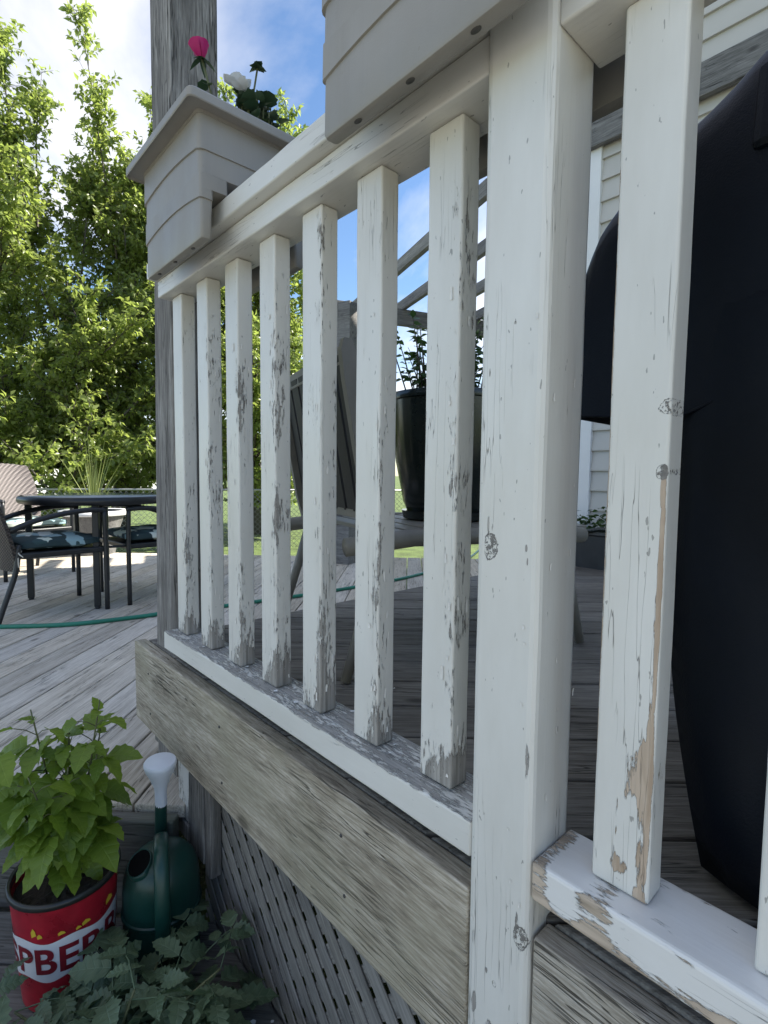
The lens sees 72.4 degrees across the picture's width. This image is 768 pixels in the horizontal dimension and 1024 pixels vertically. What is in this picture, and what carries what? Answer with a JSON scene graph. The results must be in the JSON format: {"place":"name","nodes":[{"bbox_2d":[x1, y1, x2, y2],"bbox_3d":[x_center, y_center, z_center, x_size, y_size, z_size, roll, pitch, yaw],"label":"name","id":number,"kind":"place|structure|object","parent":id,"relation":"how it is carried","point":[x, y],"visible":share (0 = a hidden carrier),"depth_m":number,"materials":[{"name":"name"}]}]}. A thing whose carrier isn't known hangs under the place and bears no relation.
{"place":"outdoors","nodes":[
{"label":"outdoors","id":0,"kind":"place"},
{"bbox_2d":[0,907,120,917],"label":"patio","id":1,"kind":"structure","parent":0,"point":[6,909],"depth_m":1.48,"materials":[{"name":"grey wood"}]},
{"bbox_2d":[0,912,282,1023],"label":"platform","id":2,"kind":"structure","parent":1,"relation":"on","point":[265,1013],"depth_m":1.23,"materials":[{"name":"wood"}]},
{"bbox_2d":[5,847,120,1011],"bbox_3d":[-0.723,0.934,1.198,0.225,0.264,0.225,-3,5,-42],"label":"red bucket","id":3,"kind":"object","parent":2,"relation":"on","point":[54,936],"visible":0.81,"depth_m":1.11,"materials":[{"name":"metal"}]},
{"bbox_2d":[0,697,142,897],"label":"raspberry plant","id":4,"kind":"object","parent":3,"relation":"on","point":[68,832],"visible":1,"depth_m":1.13,"materials":[{"name":"green plant"}]},
{"bbox_2d":[0,898,278,1023],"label":"tomato plant","id":5,"kind":"object","parent":2,"relation":"on","point":[96,991],"visible":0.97,"depth_m":1.05,"materials":[{"name":"green plant"}]},
{"bbox_2d":[121,752,201,976],"bbox_3d":[-0.539,0.848,1.269,0.184,0.434,0.206,2,4,17],"label":"watering can","id":6,"kind":"object","parent":2,"relation":"on","point":[161,887],"visible":0.91,"depth_m":1.21,"materials":[{"name":"green plastic"}]},
{"bbox_2d":[134,581,395,1023],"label":"paint flakes","id":7,"kind":"object","parent":2,"relation":"on","point":[252,1021],"visible":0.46,"depth_m":1.11,"materials":[{"name":"white paint"}]},
{"bbox_2d":[19,440,155,492],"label":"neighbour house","id":8,"kind":"structure","parent":0,"point":[44,491],"depth_m":19.54,"materials":[{"name":"white"}]},
{"bbox_2d":[0,0,486,475],"label":"sky","id":9,"kind":"structure","parent":0,"point":[288,36],"materials":[{"name":"blue"}]},
{"bbox_2d":[60,476,478,1023],"bbox_3d":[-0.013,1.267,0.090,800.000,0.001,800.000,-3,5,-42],"label":"lawn","id":10,"kind":"structure","parent":0,"point":[414,552],"depth_m":8.43,"materials":[{"name":"green plant"}]},
{"bbox_2d":[0,16,155,524],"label":"broadleaf tree","id":11,"kind":"object","parent":10,"relation":"on","point":[18,254],"visible":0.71,"depth_m":8.95,"materials":[{"name":"green plant"}]},
{"bbox_2d":[0,0,226,526],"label":"broadleaf tree","id":12,"kind":"object","parent":10,"relation":"on","point":[96,195],"visible":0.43,"depth_m":9.67,"materials":[{"name":"green plant"}]},
{"bbox_2d":[85,77,308,533],"bbox_3d":[-2.617,-4.203,10.993,5.836,9.345,5.611,1,4,8],"label":"broadleaf tree","id":13,"kind":"object","parent":10,"relation":"on","point":[296,340],"visible":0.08,"depth_m":9.87,"materials":[{"name":"green plant"}]},
{"bbox_2d":[36,488,404,550],"bbox_3d":[-4.867,0.110,8.045,17.575,1.085,0.062,0,4,-13],"label":"chain link fence","id":14,"kind":"object","parent":10,"relation":"on","point":[126,489],"visible":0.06,"depth_m":8.28,"materials":[{"name":"metal"}]},
{"bbox_2d":[0,553,477,912],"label":"deck","id":15,"kind":"structure","parent":10,"relation":"on","point":[53,677],"depth_m":2.52,"materials":[{"name":"grey wood"}]},
{"bbox_2d":[0,463,75,581],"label":"wicker chair","id":16,"kind":"object","parent":15,"relation":"on","point":[16,480],"visible":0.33,"depth_m":4.76,"materials":[{"name":"beige wicker"}]},
{"bbox_2d":[6,516,66,527],"bbox_3d":[-3.103,0.087,4.525,0.450,0.086,0.504,3,5,30],"label":"seat cushion","id":17,"kind":"object","parent":16,"relation":"on","point":[14,521],"visible":0.52,"depth_m":4.46,"materials":[{"name":"green fabric"}]},
{"bbox_2d":[0,506,109,623],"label":"wicker chair","id":18,"kind":"object","parent":15,"relation":"on","point":[9,552],"visible":0.88,"depth_m":3.19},
{"bbox_2d":[11,530,99,567],"bbox_3d":[-2.147,0.217,3.373,0.554,0.164,0.468,4,6,43],"label":"seat cushion","id":19,"kind":"object","parent":18,"relation":"on","point":[48,539],"visible":0.88,"depth_m":3.25,"materials":[{"name":"teal fabric"}]},
{"bbox_2d":[16,493,155,608],"bbox_3d":[-2.049,0.238,3.804,1.000,0.726,1.000,-1,4,-24],"label":"patio table","id":20,"kind":"object","parent":15,"relation":"on","point":[75,499],"visible":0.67,"depth_m":3.41,"materials":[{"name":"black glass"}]},
{"bbox_2d":[58,508,125,555],"bbox_3d":[-3.169,0.215,5.737,0.676,0.476,0.676,-3,5,-42],"label":"round planter","id":21,"kind":"object","parent":15,"relation":"on","point":[115,517],"visible":0.36,"depth_m":5.56,"materials":[{"name":"grey concrete"}]},
{"bbox_2d":[62,433,127,507],"bbox_3d":[-3.145,-0.450,5.730,0.776,0.943,0.754,2,4,17],"label":"spiky grass plant","id":22,"kind":"object","parent":21,"relation":"on","point":[93,482],"visible":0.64,"depth_m":5.63,"materials":[{"name":"green plant"}]},
{"bbox_2d":[99,505,156,604],"bbox_3d":[-1.661,0.118,3.928,0.584,0.965,0.721,4,6,44],"label":"wicker chair","id":23,"kind":"object","parent":15,"relation":"on","point":[127,541],"visible":0.28,"depth_m":3.55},
{"bbox_2d":[108,524,156,540],"bbox_3d":[-1.734,0.148,3.854,0.504,0.086,0.450,4,6,44],"label":"seat cushion","id":24,"kind":"object","parent":23,"relation":"on","point":[143,532],"visible":0.49,"depth_m":3.65,"materials":[{"name":"teal fabric"}]},
{"bbox_2d":[0,549,478,628],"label":"garden hose","id":25,"kind":"object","parent":15,"relation":"on","point":[63,624],"visible":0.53,"depth_m":3.09,"materials":[{"name":"green rubber"}]},
{"bbox_2d":[336,178,486,564],"bbox_3d":[1.662,-0.797,5.181,4.450,2.671,2.800,-1,4,-22],"label":"pergola","id":26,"kind":"object","parent":15,"relation":"on","point":[347,317],"visible":0.21,"depth_m":5.06,"materials":[{"name":"grey wood"}]},
{"bbox_2d":[135,566,757,1023],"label":"deck","id":27,"kind":"structure","parent":10,"relation":"on","point":[381,884],"depth_m":0.91,"materials":[{"name":"grey wood"}]},
{"bbox_2d":[150,0,217,776],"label":"corner post","id":28,"kind":"object","parent":27,"relation":"on","point":[176,26],"visible":0.34,"depth_m":1.46,"materials":[{"name":"grey wood"}]},
{"bbox_2d":[205,806,425,1023],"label":"lattice panel","id":29,"kind":"object","parent":27,"relation":"attached to","point":[382,1006],"visible":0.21,"depth_m":1.09,"materials":[{"name":"grey wood"}]},
{"bbox_2d":[290,337,587,683],"bbox_3d":[0.138,-0.025,1.755,0.842,0.858,0.668,-1,4,-26],"label":"patio chair","id":30,"kind":"object","parent":27,"relation":"on","point":[408,533],"visible":0.2,"depth_m":1.46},
{"bbox_2d":[395,387,481,520],"bbox_3d":[0.219,-0.189,1.832,0.412,0.425,0.412,-3,5,-42],"label":"black pot","id":31,"kind":"object","parent":30,"relation":"on","point":[410,431],"visible":0.36,"depth_m":1.70,"materials":[{"name":"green ceramic"}]},
{"bbox_2d":[396,310,483,389],"bbox_3d":[0.196,-0.531,1.796,0.381,0.326,0.422,-3,5,-42],"label":"twiggy shrub","id":32,"kind":"object","parent":31,"relation":"on","point":[421,379],"visible":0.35,"depth_m":1.78,"materials":[{"name":"green plant"}]},
{"bbox_2d":[147,0,767,1023],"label":"porch railing","id":33,"kind":"object","parent":27,"relation":"on","point":[517,86],"visible":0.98,"depth_m":0.62,"materials":[{"name":"paint"}]},
{"bbox_2d":[126,85,302,294],"bbox_3d":[-0.368,-0.671,1.197,0.306,0.251,0.375,-3,5,-42],"label":"rail planter","id":34,"kind":"object","parent":33,"relation":"on","point":[201,154],"visible":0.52,"depth_m":1.06,"materials":[{"name":"beige plastic"}]},
{"bbox_2d":[188,36,215,94],"bbox_3d":[-0.367,-0.883,1.104,0.104,0.236,0.052,3,5,30],"label":"rose plant","id":35,"kind":"object","parent":34,"relation":"on","point":[199,45],"visible":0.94,"depth_m":1.11,"materials":[{"name":"pink plant"}]},
{"bbox_2d":[223,61,292,129],"bbox_3d":[-0.285,-0.870,1.146,0.120,0.203,0.168,-2,5,-37],"label":"white flower plant","id":36,"kind":"object","parent":34,"relation":"on","point":[247,99],"visible":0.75,"depth_m":1.12,"materials":[{"name":"green plant"}]},
{"bbox_2d":[322,0,624,179],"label":"rail planter","id":37,"kind":"object","parent":33,"relation":"on","point":[379,56],"visible":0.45,"depth_m":0.63,"materials":[{"name":"beige plastic"}]},
{"bbox_2d":[575,532,605,569],"bbox_3d":[1.307,0.218,3.040,0.280,0.215,0.770,-3,5,-42],"label":"planter trough","id":38,"kind":"object","parent":27,"relation":"on","point":[590,551],"visible":0.07,"depth_m":3.00,"materials":[{"name":"grey plastic"}]},
{"bbox_2d":[577,506,605,532],"bbox_3d":[1.306,0.033,3.030,0.255,0.251,0.721,-3,5,-42],"label":"trough plant","id":39,"kind":"object","parent":38,"relation":"in","point":[600,522],"visible":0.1,"depth_m":3.11,"materials":[{"name":"green plant"}]},
{"bbox_2d":[581,50,767,908],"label":"covered barbecue","id":40,"kind":"object","parent":27,"relation":"on","point":[719,660],"visible":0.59,"depth_m":0.68,"materials":[{"name":"black fabric"}]},
{"bbox_2d":[577,0,767,527],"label":"house","id":41,"kind":"structure","parent":10,"relation":"on","point":[735,41],"depth_m":3.08,"materials":[{"name":"plastic"}]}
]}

